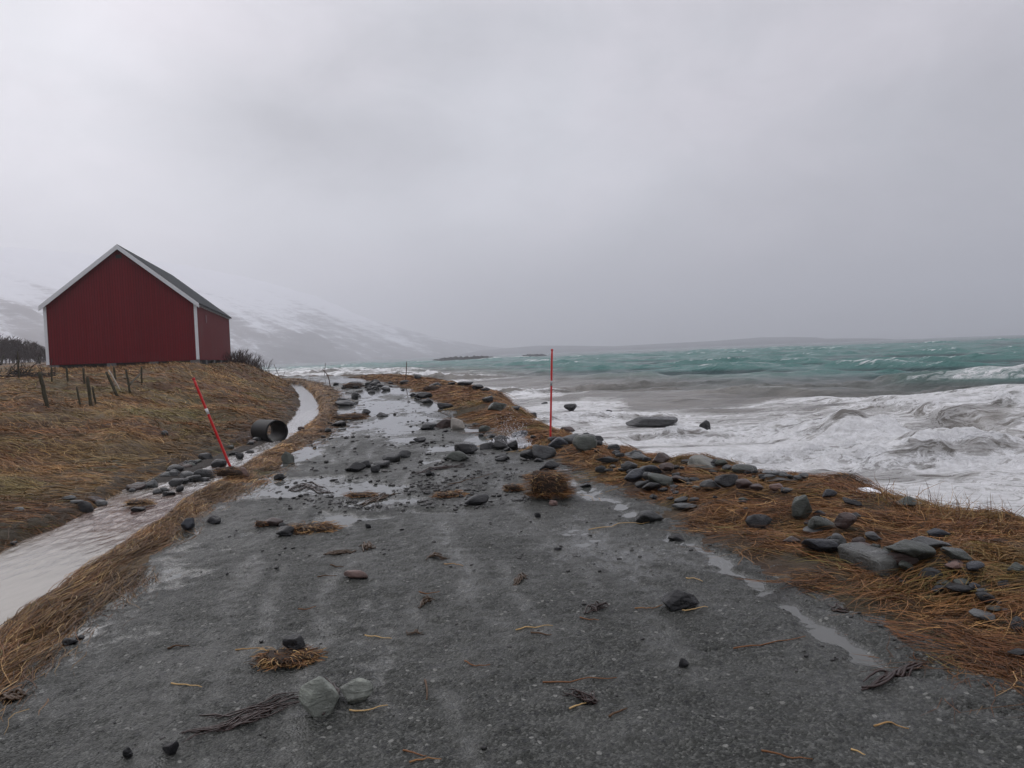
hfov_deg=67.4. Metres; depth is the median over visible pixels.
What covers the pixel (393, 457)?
stone
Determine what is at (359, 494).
turf clod
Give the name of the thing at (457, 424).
stone
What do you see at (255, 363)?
bush
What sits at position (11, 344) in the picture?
birch tree
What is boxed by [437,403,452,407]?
stone
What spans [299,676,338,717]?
stone
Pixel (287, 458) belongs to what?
stone
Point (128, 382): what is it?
fence post
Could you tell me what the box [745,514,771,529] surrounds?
stone
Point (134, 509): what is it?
stone
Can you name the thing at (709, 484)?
stone
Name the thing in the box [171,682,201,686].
straw
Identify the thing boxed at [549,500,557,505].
stone
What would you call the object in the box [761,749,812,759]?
straw
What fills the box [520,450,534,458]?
stone
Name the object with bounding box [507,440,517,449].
stone
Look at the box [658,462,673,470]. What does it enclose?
stone
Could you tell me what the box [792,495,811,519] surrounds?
stone
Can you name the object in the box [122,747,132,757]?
stone
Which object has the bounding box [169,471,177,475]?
stone
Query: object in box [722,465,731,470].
stone
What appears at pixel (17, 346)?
birch tree
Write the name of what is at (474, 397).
dead grass
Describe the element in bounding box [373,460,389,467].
stone
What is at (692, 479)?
stone
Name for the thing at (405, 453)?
stone
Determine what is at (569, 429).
stone
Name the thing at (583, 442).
stone
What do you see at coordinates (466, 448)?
stone
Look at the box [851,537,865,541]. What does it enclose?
stone
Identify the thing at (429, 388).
turf clod
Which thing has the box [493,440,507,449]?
stone
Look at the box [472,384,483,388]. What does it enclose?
stone
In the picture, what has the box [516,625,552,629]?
straw
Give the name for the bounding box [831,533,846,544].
stone
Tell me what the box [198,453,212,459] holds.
stone
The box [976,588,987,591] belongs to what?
stone
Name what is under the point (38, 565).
stream water
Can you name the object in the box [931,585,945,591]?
stone
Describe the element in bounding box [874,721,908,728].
straw
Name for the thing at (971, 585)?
stone
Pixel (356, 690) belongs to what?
stone
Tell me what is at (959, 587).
stone
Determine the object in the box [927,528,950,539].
stone
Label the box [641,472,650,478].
stone
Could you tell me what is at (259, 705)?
seaweed
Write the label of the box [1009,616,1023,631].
stone
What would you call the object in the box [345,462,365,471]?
stone
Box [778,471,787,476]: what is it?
stone
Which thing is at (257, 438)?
stone
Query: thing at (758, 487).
stone
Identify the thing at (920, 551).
stone
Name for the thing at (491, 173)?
sky
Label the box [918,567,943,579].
stone
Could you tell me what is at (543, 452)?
stone
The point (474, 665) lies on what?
straw
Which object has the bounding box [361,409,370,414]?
stone
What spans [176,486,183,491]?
stone
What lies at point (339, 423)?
stone
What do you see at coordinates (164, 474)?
stone
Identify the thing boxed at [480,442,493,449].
stone
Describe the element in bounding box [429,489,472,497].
turf clod
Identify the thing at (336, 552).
seaweed
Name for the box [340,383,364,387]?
turf clod
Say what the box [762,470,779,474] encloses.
stone
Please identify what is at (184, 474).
stone
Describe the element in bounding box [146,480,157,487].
stone
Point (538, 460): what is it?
stone
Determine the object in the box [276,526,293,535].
stone
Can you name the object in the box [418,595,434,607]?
seaweed
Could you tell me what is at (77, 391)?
fence post
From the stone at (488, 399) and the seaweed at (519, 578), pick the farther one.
the stone at (488, 399)
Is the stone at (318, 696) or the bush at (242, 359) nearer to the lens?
the stone at (318, 696)
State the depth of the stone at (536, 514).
7.41 m
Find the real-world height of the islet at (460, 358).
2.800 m
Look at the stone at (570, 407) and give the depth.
29.51 m
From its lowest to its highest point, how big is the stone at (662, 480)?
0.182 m
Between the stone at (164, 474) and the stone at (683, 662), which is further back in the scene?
the stone at (164, 474)
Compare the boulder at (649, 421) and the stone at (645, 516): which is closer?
the stone at (645, 516)
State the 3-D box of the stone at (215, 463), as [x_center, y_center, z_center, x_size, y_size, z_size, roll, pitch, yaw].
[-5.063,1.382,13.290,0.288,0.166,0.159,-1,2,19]
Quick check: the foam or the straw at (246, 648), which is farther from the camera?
the foam
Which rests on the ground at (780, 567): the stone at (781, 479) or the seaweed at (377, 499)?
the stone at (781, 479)
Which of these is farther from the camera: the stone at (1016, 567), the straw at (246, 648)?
the stone at (1016, 567)
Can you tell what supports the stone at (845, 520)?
on the ground at (780, 567)
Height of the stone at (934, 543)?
0.095 m
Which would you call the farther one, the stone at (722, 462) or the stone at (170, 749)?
the stone at (722, 462)
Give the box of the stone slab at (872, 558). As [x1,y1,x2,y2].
[837,542,898,578]
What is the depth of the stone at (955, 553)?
4.95 m
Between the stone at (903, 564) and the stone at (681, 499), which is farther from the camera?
the stone at (681, 499)
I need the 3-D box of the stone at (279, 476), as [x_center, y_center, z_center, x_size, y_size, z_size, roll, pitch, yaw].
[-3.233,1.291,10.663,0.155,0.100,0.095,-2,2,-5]
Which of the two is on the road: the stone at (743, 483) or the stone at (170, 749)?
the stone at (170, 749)
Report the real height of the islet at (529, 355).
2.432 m
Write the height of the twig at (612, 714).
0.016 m
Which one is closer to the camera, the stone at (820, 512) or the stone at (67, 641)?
the stone at (67, 641)
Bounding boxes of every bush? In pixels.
[222,351,250,365]
[227,349,283,378]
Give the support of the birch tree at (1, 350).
on the ground at (780, 567)
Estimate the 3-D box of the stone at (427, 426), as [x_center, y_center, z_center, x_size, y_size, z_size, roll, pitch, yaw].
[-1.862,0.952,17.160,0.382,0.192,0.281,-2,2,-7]
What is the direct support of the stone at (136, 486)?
in the stream water at (38, 565)
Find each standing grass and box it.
[34,360,286,383]
[856,479,1023,538]
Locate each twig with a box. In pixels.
[167,645,188,648]
[424,679,427,699]
[531,632,551,634]
[608,708,626,717]
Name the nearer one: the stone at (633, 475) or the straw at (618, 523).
the straw at (618, 523)
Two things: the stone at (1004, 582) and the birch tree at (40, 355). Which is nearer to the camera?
the stone at (1004, 582)
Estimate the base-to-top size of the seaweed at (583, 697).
0.044 m
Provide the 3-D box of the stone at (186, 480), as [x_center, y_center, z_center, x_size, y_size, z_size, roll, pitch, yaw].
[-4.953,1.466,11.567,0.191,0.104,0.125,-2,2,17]
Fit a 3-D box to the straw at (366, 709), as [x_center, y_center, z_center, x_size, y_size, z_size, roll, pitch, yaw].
[-0.657,1.486,3.522,0.177,0.023,0.008,-3,2,-18]
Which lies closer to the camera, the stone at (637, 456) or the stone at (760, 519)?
the stone at (760, 519)
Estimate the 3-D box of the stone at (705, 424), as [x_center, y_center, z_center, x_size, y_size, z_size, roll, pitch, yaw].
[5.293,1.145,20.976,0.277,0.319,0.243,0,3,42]
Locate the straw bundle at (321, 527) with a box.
[288,519,347,534]
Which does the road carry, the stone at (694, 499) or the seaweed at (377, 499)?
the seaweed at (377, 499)
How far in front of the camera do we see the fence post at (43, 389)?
17.92 m
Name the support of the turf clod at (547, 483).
on the road
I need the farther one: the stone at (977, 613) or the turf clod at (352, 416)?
the turf clod at (352, 416)
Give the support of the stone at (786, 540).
on the ground at (780, 567)
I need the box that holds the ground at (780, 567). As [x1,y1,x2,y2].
[0,361,1023,689]
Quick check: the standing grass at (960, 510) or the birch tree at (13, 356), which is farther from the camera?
the birch tree at (13, 356)
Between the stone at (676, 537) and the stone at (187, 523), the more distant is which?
the stone at (187, 523)
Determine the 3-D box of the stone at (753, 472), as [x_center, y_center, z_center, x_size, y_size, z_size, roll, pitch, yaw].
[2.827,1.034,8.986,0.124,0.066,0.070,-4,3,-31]
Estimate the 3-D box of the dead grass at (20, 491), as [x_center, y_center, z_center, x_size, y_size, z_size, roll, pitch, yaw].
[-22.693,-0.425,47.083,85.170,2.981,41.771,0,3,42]
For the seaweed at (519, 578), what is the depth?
5.34 m
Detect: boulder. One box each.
[335,400,355,405]
[414,392,432,397]
[457,381,472,385]
[626,417,677,426]
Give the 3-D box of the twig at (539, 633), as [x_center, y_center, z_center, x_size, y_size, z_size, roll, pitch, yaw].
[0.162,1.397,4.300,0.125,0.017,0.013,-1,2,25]
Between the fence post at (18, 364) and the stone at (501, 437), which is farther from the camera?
the fence post at (18, 364)
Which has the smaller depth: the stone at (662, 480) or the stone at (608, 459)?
the stone at (662, 480)
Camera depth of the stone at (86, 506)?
9.50 m
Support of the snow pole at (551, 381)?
on the ground at (780, 567)
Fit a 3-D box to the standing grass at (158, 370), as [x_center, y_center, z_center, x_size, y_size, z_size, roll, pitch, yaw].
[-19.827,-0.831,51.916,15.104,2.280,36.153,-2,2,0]
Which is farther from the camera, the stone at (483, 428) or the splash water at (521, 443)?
the stone at (483, 428)
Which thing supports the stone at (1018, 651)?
on the ground at (780, 567)
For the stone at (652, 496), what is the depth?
8.02 m
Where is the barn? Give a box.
[38,244,231,369]
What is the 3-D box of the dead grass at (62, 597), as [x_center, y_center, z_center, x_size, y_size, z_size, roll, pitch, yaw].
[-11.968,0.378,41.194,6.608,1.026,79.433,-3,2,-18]
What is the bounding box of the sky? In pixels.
[0,0,1023,347]
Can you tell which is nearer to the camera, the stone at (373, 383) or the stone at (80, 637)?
the stone at (80, 637)
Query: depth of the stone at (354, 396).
31.51 m
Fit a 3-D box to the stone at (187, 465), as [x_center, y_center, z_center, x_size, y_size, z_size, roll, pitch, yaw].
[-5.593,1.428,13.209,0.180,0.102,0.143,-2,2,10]
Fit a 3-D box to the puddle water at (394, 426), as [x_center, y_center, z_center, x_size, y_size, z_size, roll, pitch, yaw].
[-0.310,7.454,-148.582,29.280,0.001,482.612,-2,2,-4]
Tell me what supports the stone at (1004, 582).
on the ground at (780, 567)
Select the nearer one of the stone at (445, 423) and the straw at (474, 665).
the straw at (474, 665)
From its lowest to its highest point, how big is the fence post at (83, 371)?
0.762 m
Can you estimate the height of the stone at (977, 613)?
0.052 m
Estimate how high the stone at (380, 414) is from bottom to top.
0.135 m
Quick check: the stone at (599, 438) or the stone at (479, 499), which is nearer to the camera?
the stone at (479, 499)
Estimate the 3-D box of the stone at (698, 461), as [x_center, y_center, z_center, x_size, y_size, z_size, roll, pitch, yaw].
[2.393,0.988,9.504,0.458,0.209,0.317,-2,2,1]
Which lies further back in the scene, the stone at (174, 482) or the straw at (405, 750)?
the stone at (174, 482)
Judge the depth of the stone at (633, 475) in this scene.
8.89 m
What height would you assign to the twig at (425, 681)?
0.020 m
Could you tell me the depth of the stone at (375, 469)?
10.83 m
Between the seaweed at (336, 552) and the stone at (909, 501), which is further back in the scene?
the stone at (909, 501)
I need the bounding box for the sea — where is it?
[259,334,1023,516]
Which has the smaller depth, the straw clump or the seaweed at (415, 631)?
the seaweed at (415, 631)
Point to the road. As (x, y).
(668, 715)
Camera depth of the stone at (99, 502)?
9.97 m
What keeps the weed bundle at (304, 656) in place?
on the road
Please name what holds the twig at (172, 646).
on the road
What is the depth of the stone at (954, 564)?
4.89 m
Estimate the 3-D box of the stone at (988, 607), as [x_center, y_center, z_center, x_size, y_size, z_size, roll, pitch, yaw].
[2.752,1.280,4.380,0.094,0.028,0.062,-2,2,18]
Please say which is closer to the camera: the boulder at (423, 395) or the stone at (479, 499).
the stone at (479, 499)
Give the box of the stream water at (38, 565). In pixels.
[0,384,319,624]
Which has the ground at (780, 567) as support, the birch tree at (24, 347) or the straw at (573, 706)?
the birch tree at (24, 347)
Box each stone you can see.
[60,495,75,499]
[62,638,77,645]
[70,500,83,503]
[76,635,84,639]
[77,501,93,512]
[88,496,104,501]
[94,499,107,505]
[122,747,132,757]
[125,484,145,490]
[131,507,145,511]
[133,482,147,488]
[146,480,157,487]
[152,489,161,493]
[160,472,170,476]
[160,487,169,491]
[162,491,175,495]
[162,741,178,755]
[166,465,184,471]
[168,478,183,486]
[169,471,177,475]
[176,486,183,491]
[180,471,192,477]
[181,478,188,483]
[181,518,194,529]
[182,464,192,467]
[186,475,200,482]
[193,469,214,478]
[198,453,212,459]
[206,515,220,523]
[211,459,226,467]
[235,453,243,458]
[239,467,248,476]
[252,437,262,440]
[265,517,282,525]
[273,473,284,479]
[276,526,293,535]
[281,451,294,463]
[282,633,305,649]
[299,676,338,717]
[331,421,345,426]
[340,678,372,703]
[344,570,367,577]
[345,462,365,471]
[351,393,357,399]
[360,460,371,467]
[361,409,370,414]
[370,381,380,385]
[370,465,379,472]
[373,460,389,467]
[376,412,387,416]
[382,452,400,462]
[398,450,410,457]
[413,437,425,441]
[420,422,436,429]
[424,398,432,402]
[425,469,431,475]
[435,418,450,427]
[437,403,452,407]
[445,451,469,461]
[451,417,464,429]
[454,443,477,453]
[464,494,488,505]
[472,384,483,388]
[478,425,489,431]
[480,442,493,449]
[482,396,492,402]
[488,402,506,410]
[491,435,509,440]
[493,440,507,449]
[495,455,509,460]
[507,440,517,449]
[511,430,527,437]
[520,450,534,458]
[532,444,555,459]
[534,458,542,461]
[534,512,540,517]
[539,460,558,470]
[548,437,568,448]
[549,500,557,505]
[560,426,574,431]
[562,433,578,443]
[564,404,576,410]
[572,434,596,452]
[579,483,590,487]
[595,435,603,440]
[595,457,618,462]
[595,465,606,472]
[607,444,619,449]
[615,453,624,457]
[622,461,637,470]
[624,452,645,459]
[624,468,644,481]
[635,481,646,487]
[635,510,663,522]
[640,465,661,473]
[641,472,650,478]
[642,457,651,462]
[642,482,660,490]
[648,473,673,487]
[649,494,657,498]
[652,452,669,464]
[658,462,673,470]
[661,589,698,611]
[668,534,684,541]
[671,475,685,482]
[672,503,696,507]
[674,496,687,502]
[679,658,688,667]
[681,459,688,465]
[687,455,716,470]
[689,477,699,481]
[689,497,698,501]
[699,420,710,429]
[699,479,720,491]
[714,459,726,465]
[714,474,737,488]
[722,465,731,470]
[732,464,756,473]
[735,478,752,488]
[743,469,750,475]
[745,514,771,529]
[749,484,763,490]
[750,470,757,474]
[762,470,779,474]
[764,474,776,478]
[764,477,791,481]
[769,483,782,490]
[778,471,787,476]
[780,487,792,492]
[783,536,801,543]
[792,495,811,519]
[793,475,801,479]
[798,473,808,477]
[801,539,838,551]
[803,526,822,532]
[808,516,835,530]
[813,510,826,517]
[822,489,836,497]
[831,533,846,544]
[834,512,856,529]
[842,497,861,505]
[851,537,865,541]
[865,531,881,540]
[884,539,935,560]
[886,552,918,564]
[896,496,921,505]
[898,560,913,570]
[910,536,952,548]
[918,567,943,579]
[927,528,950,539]
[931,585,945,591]
[935,580,951,584]
[940,547,972,559]
[945,559,963,568]
[946,583,978,592]
[953,578,969,584]
[966,561,984,570]
[968,582,980,588]
[969,608,995,620]
[975,592,995,602]
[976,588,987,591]
[985,605,1001,610]
[998,580,1008,588]
[1007,562,1023,573]
[1007,648,1023,655]
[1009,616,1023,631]
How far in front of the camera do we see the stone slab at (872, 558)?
5.17 m
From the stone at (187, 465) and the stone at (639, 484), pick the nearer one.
the stone at (639, 484)
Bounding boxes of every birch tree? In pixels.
[0,335,18,358]
[0,340,20,361]
[2,336,18,363]
[4,338,19,363]
[7,340,26,362]
[8,338,24,363]
[16,344,30,362]
[21,338,40,362]
[31,343,42,362]
[37,345,45,357]
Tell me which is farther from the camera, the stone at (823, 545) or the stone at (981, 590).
the stone at (823, 545)
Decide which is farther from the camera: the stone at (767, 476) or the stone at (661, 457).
the stone at (661, 457)
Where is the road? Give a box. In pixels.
[0,375,1023,767]
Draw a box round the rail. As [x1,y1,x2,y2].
[128,373,140,385]
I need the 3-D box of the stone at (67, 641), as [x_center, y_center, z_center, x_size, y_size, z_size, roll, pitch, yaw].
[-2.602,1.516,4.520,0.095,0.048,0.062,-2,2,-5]
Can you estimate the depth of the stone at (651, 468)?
9.02 m
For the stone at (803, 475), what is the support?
on the ground at (780, 567)
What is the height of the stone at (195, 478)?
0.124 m
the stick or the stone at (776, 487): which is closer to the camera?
the stone at (776, 487)
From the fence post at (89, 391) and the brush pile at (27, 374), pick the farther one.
the brush pile at (27, 374)
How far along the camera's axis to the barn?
44.96 m
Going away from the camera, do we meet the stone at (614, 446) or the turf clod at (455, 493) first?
the turf clod at (455, 493)
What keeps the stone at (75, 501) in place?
on the ground at (780, 567)
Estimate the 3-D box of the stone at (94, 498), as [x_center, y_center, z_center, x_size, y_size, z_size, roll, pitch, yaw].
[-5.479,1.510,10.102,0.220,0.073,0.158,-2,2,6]
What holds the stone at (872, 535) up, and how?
on the ground at (780, 567)
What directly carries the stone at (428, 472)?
on the road
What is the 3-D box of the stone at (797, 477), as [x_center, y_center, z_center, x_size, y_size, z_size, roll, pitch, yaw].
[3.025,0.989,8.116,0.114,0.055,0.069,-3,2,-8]
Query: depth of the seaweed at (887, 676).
3.62 m
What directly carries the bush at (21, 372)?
on the ground at (780, 567)
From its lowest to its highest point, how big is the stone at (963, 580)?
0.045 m
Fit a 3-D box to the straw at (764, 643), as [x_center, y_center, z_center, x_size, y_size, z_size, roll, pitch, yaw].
[1.369,1.370,4.068,0.445,0.015,0.014,-3,2,-16]
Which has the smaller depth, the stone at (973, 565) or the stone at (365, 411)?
the stone at (973, 565)
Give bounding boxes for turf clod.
[210,465,250,478]
[326,412,372,419]
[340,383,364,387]
[342,490,381,497]
[422,385,441,390]
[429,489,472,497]
[501,483,526,490]
[519,468,579,498]
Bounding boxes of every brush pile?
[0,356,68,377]
[11,363,49,376]
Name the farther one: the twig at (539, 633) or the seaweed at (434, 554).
the seaweed at (434, 554)
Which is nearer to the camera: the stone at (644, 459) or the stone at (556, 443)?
the stone at (644, 459)
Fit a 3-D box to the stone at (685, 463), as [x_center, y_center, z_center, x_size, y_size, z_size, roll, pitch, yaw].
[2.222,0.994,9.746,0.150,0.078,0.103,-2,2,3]
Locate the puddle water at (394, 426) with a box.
[36,376,1017,719]
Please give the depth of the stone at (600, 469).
9.75 m
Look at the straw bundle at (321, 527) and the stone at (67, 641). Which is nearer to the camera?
the stone at (67, 641)
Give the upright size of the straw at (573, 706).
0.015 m
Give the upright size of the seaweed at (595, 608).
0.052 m
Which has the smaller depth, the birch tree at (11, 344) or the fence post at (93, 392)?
the fence post at (93, 392)
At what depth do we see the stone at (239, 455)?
14.28 m
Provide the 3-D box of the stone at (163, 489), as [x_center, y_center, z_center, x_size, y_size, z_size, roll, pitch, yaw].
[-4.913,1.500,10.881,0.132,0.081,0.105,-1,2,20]
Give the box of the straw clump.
[121,498,157,506]
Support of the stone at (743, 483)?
on the ground at (780, 567)
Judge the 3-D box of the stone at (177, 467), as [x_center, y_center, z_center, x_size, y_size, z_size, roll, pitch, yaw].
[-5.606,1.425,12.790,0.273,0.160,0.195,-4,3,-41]
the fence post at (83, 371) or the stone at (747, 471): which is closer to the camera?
the stone at (747, 471)
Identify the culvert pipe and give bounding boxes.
[251,419,287,441]
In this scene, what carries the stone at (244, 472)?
on the ground at (780, 567)
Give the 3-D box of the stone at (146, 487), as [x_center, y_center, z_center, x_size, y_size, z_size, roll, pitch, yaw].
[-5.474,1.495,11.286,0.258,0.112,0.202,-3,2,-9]
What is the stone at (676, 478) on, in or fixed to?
on the ground at (780, 567)
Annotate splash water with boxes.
[489,406,521,442]
[507,410,531,448]
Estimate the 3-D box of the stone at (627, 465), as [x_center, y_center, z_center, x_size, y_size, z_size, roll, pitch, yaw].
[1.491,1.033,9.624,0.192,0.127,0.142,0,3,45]
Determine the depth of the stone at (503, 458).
11.53 m
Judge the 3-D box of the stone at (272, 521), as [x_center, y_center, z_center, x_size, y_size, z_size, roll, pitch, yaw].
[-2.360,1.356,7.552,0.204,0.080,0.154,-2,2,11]
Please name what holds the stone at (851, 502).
on the ground at (780, 567)
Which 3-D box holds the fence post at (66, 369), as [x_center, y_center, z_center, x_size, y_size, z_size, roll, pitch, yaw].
[-14.490,-0.200,25.031,0.085,0.771,0.074,-3,2,-22]
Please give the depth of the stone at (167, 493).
10.54 m
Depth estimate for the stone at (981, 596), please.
4.45 m
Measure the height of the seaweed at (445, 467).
0.053 m
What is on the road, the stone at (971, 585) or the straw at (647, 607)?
the straw at (647, 607)
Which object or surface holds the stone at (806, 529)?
on the ground at (780, 567)
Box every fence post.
[17,351,19,377]
[38,372,48,407]
[65,366,68,381]
[76,387,80,406]
[82,368,85,383]
[86,377,92,406]
[92,387,96,403]
[105,371,118,396]
[125,369,131,394]
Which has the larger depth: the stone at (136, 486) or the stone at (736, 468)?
the stone at (136, 486)
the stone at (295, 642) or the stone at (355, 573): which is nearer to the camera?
the stone at (295, 642)
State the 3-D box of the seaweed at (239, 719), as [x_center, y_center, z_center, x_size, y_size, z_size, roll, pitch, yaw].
[-1.177,1.490,3.433,0.128,0.049,0.597,0,3,45]
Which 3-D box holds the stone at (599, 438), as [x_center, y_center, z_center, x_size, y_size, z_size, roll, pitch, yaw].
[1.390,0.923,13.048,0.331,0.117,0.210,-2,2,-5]
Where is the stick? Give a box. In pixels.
[108,370,120,390]
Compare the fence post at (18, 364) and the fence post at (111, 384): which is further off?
the fence post at (18, 364)
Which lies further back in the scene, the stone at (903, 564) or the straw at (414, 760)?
the stone at (903, 564)
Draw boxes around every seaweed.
[0,688,26,701]
[179,696,298,742]
[199,691,298,718]
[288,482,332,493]
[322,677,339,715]
[323,549,356,554]
[358,493,397,505]
[359,541,375,551]
[406,629,424,634]
[411,464,462,473]
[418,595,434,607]
[426,552,449,559]
[513,572,527,585]
[562,688,598,703]
[583,601,608,613]
[828,603,848,612]
[861,662,926,690]
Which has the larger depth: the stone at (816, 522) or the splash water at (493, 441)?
the splash water at (493, 441)
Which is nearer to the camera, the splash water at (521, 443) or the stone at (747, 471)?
the stone at (747, 471)
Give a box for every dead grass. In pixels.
[0,362,299,554]
[0,378,358,733]
[348,374,1023,723]
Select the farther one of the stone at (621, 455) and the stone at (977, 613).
the stone at (621, 455)
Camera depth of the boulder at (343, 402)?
27.34 m
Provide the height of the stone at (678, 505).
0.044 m
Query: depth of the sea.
28.40 m
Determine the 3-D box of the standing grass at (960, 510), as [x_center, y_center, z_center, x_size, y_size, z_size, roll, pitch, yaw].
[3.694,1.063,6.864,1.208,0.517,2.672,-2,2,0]
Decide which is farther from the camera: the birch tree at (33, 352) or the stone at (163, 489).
the birch tree at (33, 352)
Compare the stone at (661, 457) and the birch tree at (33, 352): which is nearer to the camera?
the stone at (661, 457)
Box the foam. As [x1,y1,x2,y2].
[859,487,880,493]
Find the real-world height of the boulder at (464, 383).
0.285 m
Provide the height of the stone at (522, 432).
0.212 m
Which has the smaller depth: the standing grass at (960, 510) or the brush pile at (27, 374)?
the standing grass at (960, 510)
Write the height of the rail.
0.364 m
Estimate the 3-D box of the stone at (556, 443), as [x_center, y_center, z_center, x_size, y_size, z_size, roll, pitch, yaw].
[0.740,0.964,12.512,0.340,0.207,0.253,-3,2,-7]
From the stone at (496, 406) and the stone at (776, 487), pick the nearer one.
the stone at (776, 487)
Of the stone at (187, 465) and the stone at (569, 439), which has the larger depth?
the stone at (187, 465)
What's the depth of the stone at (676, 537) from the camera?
6.43 m
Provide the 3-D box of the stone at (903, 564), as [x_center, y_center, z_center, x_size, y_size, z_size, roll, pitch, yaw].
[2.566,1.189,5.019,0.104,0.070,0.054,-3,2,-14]
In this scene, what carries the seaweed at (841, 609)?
on the road
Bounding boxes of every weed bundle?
[244,643,327,671]
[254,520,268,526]
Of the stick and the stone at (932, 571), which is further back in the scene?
the stick
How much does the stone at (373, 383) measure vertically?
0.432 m
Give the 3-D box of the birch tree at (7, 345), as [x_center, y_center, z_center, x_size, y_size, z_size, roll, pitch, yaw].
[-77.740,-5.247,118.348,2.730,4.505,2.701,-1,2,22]
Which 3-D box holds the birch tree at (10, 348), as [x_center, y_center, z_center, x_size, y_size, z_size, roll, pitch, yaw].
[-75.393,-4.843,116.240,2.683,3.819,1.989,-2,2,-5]
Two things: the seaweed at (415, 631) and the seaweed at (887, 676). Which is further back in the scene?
the seaweed at (415, 631)
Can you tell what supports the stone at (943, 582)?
on the ground at (780, 567)
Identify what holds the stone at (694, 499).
on the ground at (780, 567)
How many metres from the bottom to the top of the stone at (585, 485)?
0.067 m
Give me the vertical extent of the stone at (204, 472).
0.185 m
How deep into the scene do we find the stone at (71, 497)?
9.71 m
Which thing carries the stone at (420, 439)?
on the road
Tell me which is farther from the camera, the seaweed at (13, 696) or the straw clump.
the straw clump
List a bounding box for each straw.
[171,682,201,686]
[235,647,264,650]
[349,705,387,711]
[364,634,391,638]
[402,749,425,755]
[409,757,440,762]
[464,660,489,666]
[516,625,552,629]
[543,677,616,682]
[569,702,585,708]
[589,522,647,529]
[635,604,662,608]
[733,636,804,648]
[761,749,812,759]
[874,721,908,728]
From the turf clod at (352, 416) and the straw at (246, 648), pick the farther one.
the turf clod at (352, 416)
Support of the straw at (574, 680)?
on the road
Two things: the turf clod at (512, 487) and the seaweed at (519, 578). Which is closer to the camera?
the seaweed at (519, 578)
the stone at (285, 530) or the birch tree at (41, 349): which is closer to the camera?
the stone at (285, 530)
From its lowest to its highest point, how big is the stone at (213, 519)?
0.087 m
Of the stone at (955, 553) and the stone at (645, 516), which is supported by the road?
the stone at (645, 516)
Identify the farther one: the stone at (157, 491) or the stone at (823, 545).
the stone at (157, 491)
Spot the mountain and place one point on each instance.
(275, 324)
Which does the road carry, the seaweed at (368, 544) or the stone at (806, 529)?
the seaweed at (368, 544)
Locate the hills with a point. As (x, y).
(719, 343)
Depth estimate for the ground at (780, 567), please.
11.82 m
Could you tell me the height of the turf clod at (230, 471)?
0.180 m
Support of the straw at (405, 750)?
on the road
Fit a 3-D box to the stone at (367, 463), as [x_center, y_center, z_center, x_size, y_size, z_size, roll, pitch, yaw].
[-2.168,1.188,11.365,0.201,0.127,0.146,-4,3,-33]
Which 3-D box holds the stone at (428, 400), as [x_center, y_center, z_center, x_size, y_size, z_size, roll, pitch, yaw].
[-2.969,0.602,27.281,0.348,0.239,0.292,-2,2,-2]
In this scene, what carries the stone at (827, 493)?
on the ground at (780, 567)
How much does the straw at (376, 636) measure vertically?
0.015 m
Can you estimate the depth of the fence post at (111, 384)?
21.37 m
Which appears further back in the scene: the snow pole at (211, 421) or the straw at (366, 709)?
the snow pole at (211, 421)
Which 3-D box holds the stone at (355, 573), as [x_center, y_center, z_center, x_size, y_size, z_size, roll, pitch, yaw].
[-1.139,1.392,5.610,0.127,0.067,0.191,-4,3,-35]
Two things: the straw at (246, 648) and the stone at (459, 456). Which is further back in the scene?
the stone at (459, 456)
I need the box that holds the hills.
[453,337,896,356]
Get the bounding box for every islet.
[434,355,490,360]
[522,354,546,356]
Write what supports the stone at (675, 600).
on the road
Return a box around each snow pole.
[192,377,230,465]
[549,349,552,436]
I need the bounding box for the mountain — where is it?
[0,247,502,364]
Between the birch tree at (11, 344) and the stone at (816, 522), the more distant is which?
the birch tree at (11, 344)
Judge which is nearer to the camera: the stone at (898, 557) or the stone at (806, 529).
the stone at (898, 557)
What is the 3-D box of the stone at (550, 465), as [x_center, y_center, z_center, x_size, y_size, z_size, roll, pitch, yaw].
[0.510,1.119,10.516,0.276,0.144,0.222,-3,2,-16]
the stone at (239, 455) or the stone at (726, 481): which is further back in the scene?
the stone at (239, 455)

